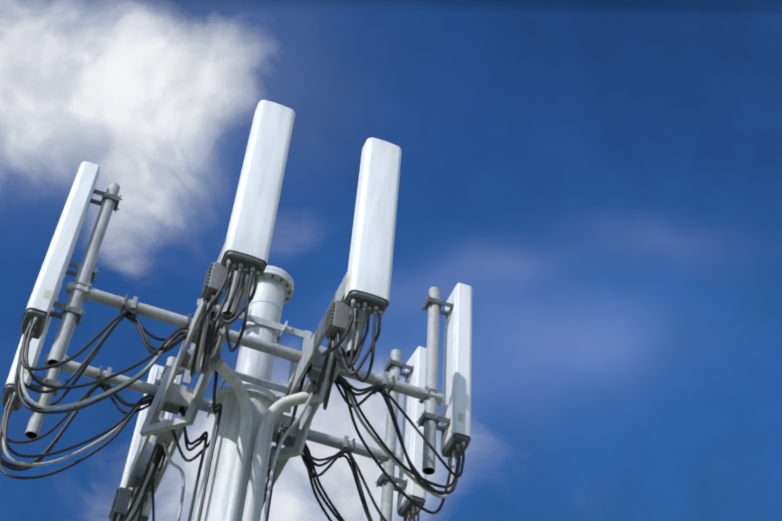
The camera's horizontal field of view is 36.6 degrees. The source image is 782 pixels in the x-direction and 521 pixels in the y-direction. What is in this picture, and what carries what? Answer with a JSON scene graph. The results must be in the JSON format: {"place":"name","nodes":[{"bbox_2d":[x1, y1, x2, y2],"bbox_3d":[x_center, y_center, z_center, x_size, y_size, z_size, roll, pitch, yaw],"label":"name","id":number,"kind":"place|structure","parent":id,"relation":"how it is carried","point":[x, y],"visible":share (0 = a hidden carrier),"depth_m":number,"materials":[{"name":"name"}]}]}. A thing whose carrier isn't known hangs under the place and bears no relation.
{"place":"outdoors","nodes":[
{"label":"outdoors","id":0,"kind":"place"},
{"bbox_2d":[0,0,781,520],"label":"sky","id":1,"kind":"structure","parent":0,"point":[603,178],"materials":[{"name":"blue"}]},
{"label":"ground","id":2,"kind":"structure","parent":0,"visible":0},
{"bbox_2d":[0,100,471,520],"bbox_3d":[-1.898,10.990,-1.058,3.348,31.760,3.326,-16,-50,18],"label":"cell tower","id":3,"kind":"structure","parent":2,"relation":"on","point":[245,463],"depth_m":9.07,"materials":[{"name":"white paint"}]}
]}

